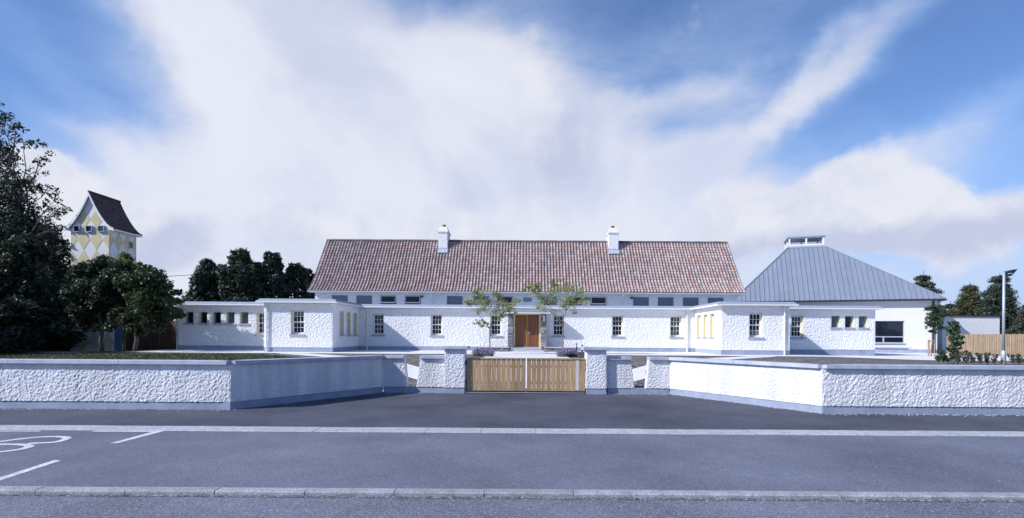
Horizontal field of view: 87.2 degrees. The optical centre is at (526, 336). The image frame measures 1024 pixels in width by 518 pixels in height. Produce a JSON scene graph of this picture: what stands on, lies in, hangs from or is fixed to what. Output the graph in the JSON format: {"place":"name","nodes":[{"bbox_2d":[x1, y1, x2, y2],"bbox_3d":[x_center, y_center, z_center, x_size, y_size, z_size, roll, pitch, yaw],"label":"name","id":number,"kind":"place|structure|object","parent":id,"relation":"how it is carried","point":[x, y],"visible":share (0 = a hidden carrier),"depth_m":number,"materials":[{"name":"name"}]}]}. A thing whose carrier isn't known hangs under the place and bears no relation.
{"place":"outdoors","nodes":[
{"label":"outdoors","id":0,"kind":"place"},
{"bbox_2d":[0,350,305,359],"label":"lawn","id":1,"kind":"structure","parent":0,"point":[162,357],"depth_m":20.65,"materials":[{"name":"green plant"}]},
{"bbox_2d":[54,254,131,351],"bbox_3d":[-22.278,-1.654,28.116,4.260,5.297,3.219,0,0,0],"label":"garden tree","id":2,"kind":"object","parent":1,"relation":"on","point":[94,296],"visible":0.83,"depth_m":27.57,"materials":[{"name":"green plant"}]},
{"bbox_2d":[107,251,142,350],"bbox_3d":[-20.765,-1.702,27.561,2.393,5.344,1.144,0,0,34],"label":"garden tree","id":3,"kind":"object","parent":1,"relation":"on","point":[128,260],"visible":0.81,"depth_m":27.34,"materials":[{"name":"green plant"}]},
{"bbox_2d":[110,258,185,350],"bbox_3d":[-19.109,-1.581,27.129,3.171,5.022,4.818,0,0,-37],"label":"garden tree","id":4,"kind":"object","parent":1,"relation":"on","point":[150,302],"visible":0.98,"depth_m":26.27,"materials":[{"name":"green plant"}]},
{"bbox_2d":[0,430,1023,492],"bbox_3d":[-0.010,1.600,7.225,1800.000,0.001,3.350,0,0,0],"label":"layby","id":5,"kind":"structure","parent":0,"point":[396,460],"depth_m":6.86,"materials":[{"name":"asphalt"}]},
{"bbox_2d":[0,431,161,479],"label":"road marking","id":6,"kind":"object","parent":5,"relation":"on","point":[30,445],"visible":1,"depth_m":7.75,"materials":[{"name":"paint"}]},
{"bbox_2d":[0,425,1023,436],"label":"kerb","id":7,"kind":"structure","parent":5,"relation":"on","point":[505,430],"depth_m":8.99,"materials":[{"name":"concrete"}]},
{"bbox_2d":[0,392,1023,430],"bbox_3d":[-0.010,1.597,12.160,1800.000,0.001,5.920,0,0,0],"label":"pavement","id":8,"kind":"structure","parent":0,"point":[534,410],"depth_m":10.73,"materials":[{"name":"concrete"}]},
{"bbox_2d":[0,355,444,409],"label":"boundary wall","id":9,"kind":"structure","parent":8,"relation":"on","point":[130,384],"depth_m":11.35,"materials":[{"name":"paint"}]},
{"bbox_2d":[416,355,444,386],"bbox_3d":[-2.683,0.980,15.092,0.797,0.875,0.355,0,0,0],"label":"wall stub","id":10,"kind":"object","parent":9,"relation":"on","point":[431,371],"depth_m":14.99,"materials":[{"name":"paint"}]},
{"bbox_2d":[0,495,1023,517],"bbox_3d":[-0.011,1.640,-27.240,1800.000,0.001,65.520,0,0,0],"label":"road","id":11,"kind":"structure","parent":0,"point":[11,506],"depth_m":5.11,"materials":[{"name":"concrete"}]},
{"bbox_2d":[0,486,1023,499],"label":"kerb","id":12,"kind":"structure","parent":11,"relation":"on","point":[515,492],"depth_m":5.48,"materials":[{"name":"concrete"}]},
{"bbox_2d":[0,493,1023,501],"bbox_3d":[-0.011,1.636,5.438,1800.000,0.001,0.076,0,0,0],"label":"road channel","id":13,"kind":"object","parent":11,"relation":"on","point":[504,497],"visible":1,"depth_m":5.44,"materials":[{"name":"grey concrete"}]},
{"bbox_2d":[7,494,1012,503],"bbox_3d":[-0.001,1.633,5.386,11.919,0.010,0.165,0,0,0],"label":"grit","id":14,"kind":"object","parent":13,"relation":"on","point":[522,497],"visible":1,"depth_m":5.43,"materials":[{"name":"grey gravel"}]},
{"bbox_2d":[0,349,1023,391],"bbox_3d":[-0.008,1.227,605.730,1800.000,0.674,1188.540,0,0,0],"label":"ground","id":15,"kind":"structure","parent":0,"point":[637,361],"depth_m":22.39,"materials":[{"name":"soil"}]},
{"bbox_2d":[0,102,72,349],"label":"tall tree","id":16,"kind":"object","parent":15,"relation":"on","point":[15,196],"visible":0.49,"depth_m":32.76,"materials":[{"name":"green plant"}]},
{"bbox_2d":[6,215,70,277],"bbox_3d":[-33.637,-3.630,36.473,7.464,9.398,7.933,0,0,0],"label":"dark tree","id":17,"kind":"object","parent":15,"relation":"on","point":[65,244],"visible":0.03,"depth_m":37.29,"materials":[{"name":"green plant"}]},
{"bbox_2d":[0,231,86,352],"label":"dark tree","id":18,"kind":"object","parent":15,"relation":"on","point":[25,276],"visible":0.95,"depth_m":28.92,"materials":[{"name":"green plant"}]},
{"bbox_2d":[39,255,70,348],"bbox_3d":[-28.975,-2.245,35.551,4.691,7.231,5.238,0,0,21],"label":"dark tree","id":19,"kind":"object","parent":15,"relation":"on","point":[59,275],"visible":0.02,"depth_m":34.54,"materials":[{"name":"green plant"}]},
{"bbox_2d":[63,190,142,350],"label":"tower","id":20,"kind":"structure","parent":15,"relation":"on","point":[99,225],"depth_m":32.00,"materials":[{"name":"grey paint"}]},
{"bbox_2d":[73,225,80,231],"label":"window","id":21,"kind":"structure","parent":20,"relation":"in","point":[76,228],"depth_m":31.92,"materials":[{"name":"grey"}]},
{"bbox_2d":[85,225,92,231],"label":"window","id":22,"kind":"structure","parent":20,"relation":"in","point":[88,228],"depth_m":31.92,"materials":[{"name":"grey"}]},
{"bbox_2d":[97,225,104,231],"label":"window","id":23,"kind":"structure","parent":20,"relation":"in","point":[100,228],"depth_m":31.92,"materials":[{"name":"grey"}]},
{"bbox_2d":[114,324,123,350],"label":"side gate","id":24,"kind":"structure","parent":15,"relation":"on","point":[118,333],"depth_m":32.38,"materials":[{"name":"blue metal"}]},
{"bbox_2d":[126,320,178,350],"bbox_3d":[-21.964,0.128,31.868,4.620,2.138,0.162,0,0,15],"label":"board fence","id":25,"kind":"object","parent":15,"relation":"on","point":[166,340],"visible":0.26,"depth_m":31.77,"materials":[{"name":"brown wood"}]},
{"bbox_2d":[181,258,223,301],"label":"cypress tree","id":26,"kind":"object","parent":15,"relation":"on","point":[204,285],"visible":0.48,"depth_m":44.28,"materials":[{"name":"green plant"}]},
{"bbox_2d":[211,247,265,301],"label":"cypress tree","id":27,"kind":"object","parent":15,"relation":"on","point":[240,276],"visible":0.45,"depth_m":43.04,"materials":[{"name":"green plant"}]},
{"bbox_2d":[253,261,269,295],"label":"cypress tree","id":28,"kind":"object","parent":15,"relation":"on","point":[266,283],"visible":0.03,"depth_m":46.62,"materials":[{"name":"green plant"}]},
{"bbox_2d":[252,251,292,298],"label":"cypress tree","id":29,"kind":"object","parent":15,"relation":"on","point":[273,264],"visible":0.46,"depth_m":44.43,"materials":[{"name":"green plant"}]},
{"bbox_2d":[278,262,314,298],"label":"cypress tree","id":30,"kind":"object","parent":15,"relation":"on","point":[296,274],"visible":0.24,"depth_m":45.54,"materials":[{"name":"green plant"}]},
{"bbox_2d":[300,268,314,298],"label":"cypress tree","id":31,"kind":"object","parent":15,"relation":"on","point":[309,278],"visible":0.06,"depth_m":47.88,"materials":[{"name":"green plant"}]},
{"bbox_2d":[278,353,418,378],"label":"footpath","id":32,"kind":"structure","parent":15,"relation":"on","point":[412,370],"depth_m":18.70,"materials":[{"name":"concrete"}]},
{"bbox_2d":[441,346,469,392],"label":"gate pillar","id":33,"kind":"structure","parent":15,"relation":"on","point":[455,370],"depth_m":14.85,"materials":[{"name":"paint"}]},
{"bbox_2d":[465,357,525,391],"bbox_3d":[-0.873,1.079,14.977,1.690,0.960,0.105,0,0,0],"label":"gate leaf","id":34,"kind":"object","parent":33,"relation":"attached to","point":[505,375],"visible":1,"depth_m":14.95,"materials":[{"name":"brown wood"}]},
{"bbox_2d":[470,347,483,355],"bbox_3d":[-2.089,0.647,23.300,0.708,0.459,0.496,0,0,-14],"label":"lavender bush","id":35,"kind":"object","parent":15,"relation":"on","point":[475,351],"visible":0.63,"depth_m":23.19,"materials":[{"name":"purple plant"}]},
{"bbox_2d":[471,355,570,391],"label":"drive","id":36,"kind":"structure","parent":15,"relation":"on","point":[525,356],"depth_m":21.86,"materials":[{"name":"concrete"}]},
{"bbox_2d":[479,347,495,356],"bbox_3d":[-1.680,0.667,22.998,0.678,0.424,0.515,0,0,-23],"label":"lavender bush","id":37,"kind":"object","parent":36,"relation":"on","point":[487,352],"visible":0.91,"depth_m":22.89,"materials":[{"name":"purple plant"}]},
{"bbox_2d":[176,298,883,355],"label":"school wing","id":38,"kind":"structure","parent":15,"relation":"on","point":[719,327],"depth_m":29.91,"materials":[{"name":"white paint"}]},
{"bbox_2d":[183,311,194,324],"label":"window","id":39,"kind":"structure","parent":38,"relation":"in","point":[189,315],"depth_m":30.06,"materials":[{"name":"grey"}]},
{"bbox_2d":[197,312,208,324],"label":"window","id":40,"kind":"structure","parent":38,"relation":"in","point":[202,315],"depth_m":30.08,"materials":[{"name":"grey glass"}]},
{"bbox_2d":[210,312,221,324],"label":"window","id":41,"kind":"structure","parent":38,"relation":"in","point":[216,319],"depth_m":30.09,"materials":[{"name":"grey"}]},
{"bbox_2d":[224,312,235,324],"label":"window","id":42,"kind":"structure","parent":38,"relation":"in","point":[230,316],"depth_m":30.09,"materials":[{"name":"grey"}]},
{"bbox_2d":[238,312,249,324],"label":"window","id":43,"kind":"structure","parent":38,"relation":"in","point":[243,315],"depth_m":30.08,"materials":[{"name":"grey"}]},
{"bbox_2d":[254,312,263,335],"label":"window","id":44,"kind":"structure","parent":38,"relation":"in","point":[260,315],"depth_m":30.06,"materials":[{"name":"white paint"}]},
{"bbox_2d":[289,310,304,335],"bbox_3d":[-11.531,-0.667,27.085,0.810,1.315,0.290,0,0,0],"label":"window","id":45,"kind":"structure","parent":38,"relation":"in","point":[297,316],"depth_m":27.17,"materials":[{"name":"white paint"}]},
{"bbox_2d":[339,311,344,335],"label":"window","id":46,"kind":"structure","parent":38,"relation":"in","point":[341,332],"depth_m":28.64,"materials":[{"name":"white paint"}]},
{"bbox_2d":[346,312,351,335],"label":"window","id":47,"kind":"structure","parent":38,"relation":"in","point":[348,313],"depth_m":29.75,"materials":[{"name":"white paint"}]},
{"bbox_2d":[353,313,357,335],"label":"window","id":48,"kind":"structure","parent":38,"relation":"in","point":[354,314],"depth_m":30.85,"materials":[{"name":"white paint"}]},
{"bbox_2d":[371,314,384,335],"bbox_3d":[-8.656,-0.649,31.385,0.810,1.315,0.290,0,0,0],"label":"window","id":49,"kind":"structure","parent":38,"relation":"in","point":[379,327],"depth_m":31.47,"materials":[{"name":"white paint"}]},
{"bbox_2d":[429,314,442,336],"bbox_3d":[-5.266,-0.627,31.385,0.810,1.315,0.290,0,0,0],"label":"window","id":50,"kind":"structure","parent":38,"relation":"in","point":[436,319],"depth_m":31.47,"materials":[{"name":"white paint"}]},
{"bbox_2d":[490,314,502,336],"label":"window","id":51,"kind":"structure","parent":38,"relation":"in","point":[495,330],"depth_m":31.47,"materials":[{"name":"white paint"}]},
{"bbox_2d":[515,315,526,346],"bbox_3d":[-0.323,-0.312,31.161,0.703,1.855,0.067,0,0,0],"label":"door","id":52,"kind":"structure","parent":38,"relation":"in","point":[520,320],"depth_m":31.14,"materials":[{"name":"brown wood"}]},
{"bbox_2d":[527,315,538,346],"bbox_3d":[0.366,-0.307,31.113,0.666,1.851,0.093,0,0,0],"label":"door","id":53,"kind":"structure","parent":38,"relation":"in","point":[532,320],"depth_m":31.14,"materials":[{"name":"brown wood"}]},
{"bbox_2d":[551,315,564,337],"bbox_3d":[1.834,-0.581,31.385,0.810,1.315,0.290,0,0,0],"label":"window","id":54,"kind":"structure","parent":38,"relation":"in","point":[557,329],"depth_m":31.47,"materials":[{"name":"white paint"}]},
{"bbox_2d":[611,315,624,337],"bbox_3d":[5.294,-0.558,31.385,0.810,1.315,0.290,0,0,0],"label":"window","id":55,"kind":"structure","parent":38,"relation":"in","point":[617,330],"depth_m":31.47,"materials":[{"name":"white paint"}]},
{"bbox_2d":[669,316,682,337],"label":"window","id":56,"kind":"structure","parent":38,"relation":"in","point":[675,321],"depth_m":31.47,"materials":[{"name":"white paint"}]},
{"bbox_2d":[695,315,700,337],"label":"window","id":57,"kind":"structure","parent":38,"relation":"in","point":[698,316],"depth_m":30.84,"materials":[{"name":"white paint"}]},
{"bbox_2d":[702,314,707,338],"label":"window","id":58,"kind":"structure","parent":38,"relation":"in","point":[704,316],"depth_m":29.75,"materials":[{"name":"white paint"}]},
{"bbox_2d":[708,314,714,338],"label":"window","id":59,"kind":"structure","parent":38,"relation":"in","point":[711,315],"depth_m":28.64,"materials":[{"name":"white paint"}]},
{"bbox_2d":[748,313,763,338],"bbox_3d":[11.519,-0.518,27.085,0.810,1.315,0.290,0,0,0],"label":"window","id":60,"kind":"structure","parent":38,"relation":"in","point":[755,326],"depth_m":27.17,"materials":[{"name":"white paint"}]},
{"bbox_2d":[790,315,804,338],"bbox_3d":[15.059,-0.495,29.985,0.810,1.315,0.290,0,0,0],"label":"window","id":61,"kind":"structure","parent":38,"relation":"in","point":[796,320],"depth_m":30.07,"materials":[{"name":"white paint"}]},
{"bbox_2d":[830,316,841,328],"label":"window","id":62,"kind":"structure","parent":38,"relation":"in","point":[835,320],"depth_m":30.08,"materials":[{"name":"grey"}]},
{"bbox_2d":[844,316,855,328],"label":"window","id":63,"kind":"structure","parent":38,"relation":"in","point":[848,319],"depth_m":30.09,"materials":[{"name":"grey"}]},
{"bbox_2d":[857,316,868,328],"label":"window","id":64,"kind":"structure","parent":38,"relation":"in","point":[862,319],"depth_m":30.07,"materials":[{"name":"grey"}]},
{"bbox_2d":[555,347,570,356],"bbox_3d":[1.582,0.670,22.998,0.786,0.460,0.501,0,0,0],"label":"lavender bush","id":65,"kind":"object","parent":15,"relation":"on","point":[564,352],"visible":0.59,"depth_m":22.89,"materials":[{"name":"purple plant"}]},
{"bbox_2d":[568,348,577,356],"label":"lavender bush","id":66,"kind":"object","parent":15,"relation":"on","point":[574,353],"visible":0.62,"depth_m":23.18,"materials":[{"name":"purple plant"}]},
{"bbox_2d":[581,347,609,393],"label":"gate pillar","id":67,"kind":"structure","parent":15,"relation":"on","point":[596,372],"depth_m":14.85,"materials":[{"name":"paint"}]},
{"bbox_2d":[527,358,585,392],"bbox_3d":[0.829,1.090,14.977,1.669,0.960,0.105,0,0,0],"label":"gate leaf","id":68,"kind":"object","parent":67,"relation":"attached to","point":[549,377],"visible":1,"depth_m":14.95,"materials":[{"name":"brown wood"}]},
{"bbox_2d":[632,356,774,380],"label":"footpath","id":69,"kind":"structure","parent":15,"relation":"on","point":[639,373],"depth_m":18.46,"materials":[{"name":"concrete"}]},
{"bbox_2d":[607,357,1023,414],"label":"boundary wall","id":70,"kind":"structure","parent":15,"relation":"on","point":[900,389],"depth_m":11.36,"materials":[{"name":"paint"}]},
{"bbox_2d":[606,356,633,387],"bbox_3d":[2.608,1.014,15.092,0.801,0.875,0.355,0,0,0],"label":"wall stub","id":71,"kind":"object","parent":70,"relation":"on","point":[619,372],"depth_m":14.99,"materials":[{"name":"paint"}]},
{"bbox_2d":[738,235,946,352],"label":"sports hall","id":72,"kind":"structure","parent":15,"relation":"on","point":[817,274],"depth_m":38.75,"materials":[{"name":"paint"}]},
{"bbox_2d":[875,321,905,343],"bbox_3d":[24.941,-0.258,37.619,2.650,1.620,0.240,0,0,19],"label":"window","id":73,"kind":"structure","parent":72,"relation":"in","point":[886,332],"depth_m":37.54,"materials":[{"name":"grey"}]},
{"bbox_2d":[913,270,946,313],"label":"conifer tree","id":74,"kind":"object","parent":15,"relation":"on","point":[924,281],"visible":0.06,"depth_m":55.60,"materials":[{"name":"green plant"}]},
{"bbox_2d":[934,352,943,362],"bbox_3d":[15.552,0.802,20.268,0.334,0.464,0.267,0,0,0],"label":"shrub","id":75,"kind":"object","parent":15,"relation":"on","point":[939,356],"visible":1,"depth_m":20.26,"materials":[{"name":"green plant"}]},
{"bbox_2d":[939,349,947,362],"bbox_3d":[15.968,0.772,20.554,0.324,0.547,0.328,0,0,0],"label":"shrub","id":76,"kind":"object","parent":15,"relation":"on","point":[943,352],"visible":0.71,"depth_m":20.53,"materials":[{"name":"green plant"}]},
{"bbox_2d":[942,301,955,314],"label":"conifer tree","id":77,"kind":"object","parent":15,"relation":"on","point":[949,306],"visible":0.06,"depth_m":53.84,"materials":[{"name":"green plant"}]},
{"bbox_2d":[944,320,965,362],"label":"sapling","id":78,"kind":"object","parent":15,"relation":"on","point":[955,337],"visible":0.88,"depth_m":21.94,"materials":[{"name":"green plant"}]},
{"bbox_2d":[954,351,962,362],"bbox_3d":[16.484,0.819,20.567,0.268,0.489,0.346,0,0,-11],"label":"shrub","id":79,"kind":"object","parent":15,"relation":"on","point":[959,355],"visible":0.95,"depth_m":20.50,"materials":[{"name":"green plant"}]},
{"bbox_2d":[946,283,985,314],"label":"conifer tree","id":80,"kind":"object","parent":15,"relation":"on","point":[967,302],"visible":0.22,"depth_m":49.60,"materials":[{"name":"green plant"}]},
{"bbox_2d":[962,350,971,362],"bbox_3d":[17.034,0.805,20.801,0.316,0.547,0.317,0,0,-38],"label":"shrub","id":81,"kind":"object","parent":15,"relation":"on","point":[966,357],"visible":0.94,"depth_m":20.81,"materials":[{"name":"green plant"}]},
{"bbox_2d":[937,315,1001,352],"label":"outbuilding","id":82,"kind":"structure","parent":15,"relation":"on","point":[979,324],"depth_m":38.00,"materials":[{"name":"grey paint"}]},
{"bbox_2d":[975,353,984,364],"bbox_3d":[17.351,0.858,20.578,0.292,0.460,0.292,0,0,0],"label":"shrub","id":83,"kind":"object","parent":15,"relation":"on","point":[980,358],"visible":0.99,"depth_m":20.57,"materials":[{"name":"green plant"}]},
{"bbox_2d":[947,334,1023,356],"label":"board fence","id":84,"kind":"object","parent":15,"relation":"on","point":[981,343],"visible":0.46,"depth_m":32.04,"materials":[{"name":"brown wood"}]},
{"bbox_2d":[983,352,990,363],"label":"shrub","id":85,"kind":"object","parent":15,"relation":"on","point":[987,356],"visible":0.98,"depth_m":20.77,"materials":[{"name":"green plant"}]},
{"bbox_2d":[976,275,1022,333],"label":"conifer tree","id":86,"kind":"object","parent":15,"relation":"on","point":[991,303],"visible":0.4,"depth_m":47.46,"materials":[{"name":"green plant"}]},
{"bbox_2d":[1001,269,1016,364],"bbox_3d":[18.838,-0.699,20.992,0.549,3.843,0.196,0,0,0],"label":"lamp post","id":87,"kind":"object","parent":15,"relation":"on","point":[1006,274],"visible":0.96,"depth_m":20.96,"materials":[{"name":"metal"}]},
{"bbox_2d":[1005,305,1023,341],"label":"conifer tree","id":88,"kind":"object","parent":15,"relation":"on","point":[1018,328],"visible":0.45,"depth_m":44.10,"materials":[{"name":"green plant"}]},
{"bbox_2d":[1014,353,1023,364],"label":"shrub","id":89,"kind":"object","parent":15,"relation":"on","point":[1018,359],"visible":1,"depth_m":20.29,"materials":[{"name":"green plant"}]},
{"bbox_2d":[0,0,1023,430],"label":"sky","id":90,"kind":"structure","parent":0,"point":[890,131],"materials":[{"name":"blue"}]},
{"bbox_2d":[3,392,1023,416],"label":"grit","id":91,"kind":"object","parent":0,"point":[441,393],"visible":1,"depth_m":11.31,"materials":[{"name":"grey gravel"}]},
{"bbox_2d":[132,350,1023,360],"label":"terrace","id":92,"kind":"structure","parent":0,"point":[915,356],"depth_m":27.31,"materials":[{"name":"concrete"}]},
{"bbox_2d":[461,287,520,349],"bbox_3d":[-1.720,-0.706,26.206,2.942,3.396,2.010,0,0,0],"label":"young tree","id":93,"kind":"object","parent":92,"relation":"on","point":[499,300],"visible":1,"depth_m":26.10,"materials":[{"name":"green plant"}]},
{"bbox_2d":[480,346,508,351],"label":"planter wall","id":94,"kind":"structure","parent":92,"relation":"on","point":[500,349],"depth_m":29.98,"materials":[{"name":"grey stone"}]},
{"bbox_2d":[307,225,746,305],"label":"school hall","id":95,"kind":"structure","parent":92,"relation":"on","point":[444,269],"depth_m":34.89,"materials":[{"name":"brown tile"}]},
{"bbox_2d":[332,295,347,300],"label":"window","id":96,"kind":"structure","parent":95,"relation":"in","point":[339,297],"depth_m":34.11,"materials":[{"name":"grey"}]},
{"bbox_2d":[356,295,371,303],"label":"window","id":97,"kind":"structure","parent":95,"relation":"in","point":[360,299],"depth_m":34.11,"materials":[{"name":"grey"}]},
{"bbox_2d":[380,295,395,303],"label":"window","id":98,"kind":"structure","parent":95,"relation":"in","point":[385,299],"depth_m":33.99,"materials":[{"name":"grey"}]},
{"bbox_2d":[405,296,420,303],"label":"window","id":99,"kind":"structure","parent":95,"relation":"in","point":[408,299],"depth_m":34.00,"materials":[{"name":"grey"}]},
{"bbox_2d":[447,296,462,304],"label":"window","id":100,"kind":"structure","parent":95,"relation":"in","point":[451,300],"depth_m":34.11,"materials":[{"name":"grey"}]},
{"bbox_2d":[474,296,489,304],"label":"window","id":101,"kind":"structure","parent":95,"relation":"in","point":[483,298],"depth_m":34.11,"materials":[{"name":"grey"}]},
{"bbox_2d":[497,296,512,304],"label":"window","id":102,"kind":"structure","parent":95,"relation":"in","point":[509,299],"depth_m":33.99,"materials":[{"name":"grey"}]},
{"bbox_2d":[590,297,605,305],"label":"window","id":103,"kind":"structure","parent":95,"relation":"in","point":[595,301],"depth_m":34.01,"materials":[{"name":"grey"}]},
{"bbox_2d":[633,297,648,305],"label":"window","id":104,"kind":"structure","parent":95,"relation":"in","point":[637,301],"depth_m":34.11,"materials":[{"name":"grey"}]},
{"bbox_2d":[658,297,673,305],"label":"window","id":105,"kind":"structure","parent":95,"relation":"in","point":[662,301],"depth_m":34.11,"materials":[{"name":"grey"}]},
{"bbox_2d":[683,297,698,305],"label":"window","id":106,"kind":"structure","parent":95,"relation":"in","point":[687,301],"depth_m":34.11,"materials":[{"name":"grey"}]},
{"bbox_2d":[708,297,722,302],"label":"window","id":107,"kind":"structure","parent":95,"relation":"in","point":[710,300],"depth_m":34.11,"materials":[{"name":"grey"}]},
{"bbox_2d":[520,278,590,346],"bbox_3d":[1.477,-0.905,25.900,3.017,3.834,2.439,0,0,30],"label":"young tree","id":108,"kind":"object","parent":92,"relation":"on","point":[569,290],"visible":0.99,"depth_m":25.95,"materials":[{"name":"green plant"}]},
{"bbox_2d":[544,347,575,351],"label":"planter wall","id":109,"kind":"structure","parent":92,"relation":"on","point":[550,349],"depth_m":29.99,"materials":[{"name":"grey stone"}]},
{"bbox_2d":[875,347,911,352],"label":"bench wall","id":110,"kind":"structure","parent":92,"relation":"on","point":[891,349],"depth_m":36.39,"materials":[{"name":"paint"}]},
{"bbox_2d":[928,340,935,355],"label":"tree stakes","id":111,"kind":"object","parent":92,"relation":"on","point":[929,347],"visible":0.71,"depth_m":29.98,"materials":[{"name":"wood"}]},
{"bbox_2d":[923,304,949,355],"bbox_3d":[22.903,-0.299,30.063,1.375,3.078,1.259,0,0,0],"label":"staked tree","id":112,"kind":"object","parent":92,"relation":"on","point":[936,317],"visible":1,"depth_m":29.95,"materials":[{"name":"green plant"}]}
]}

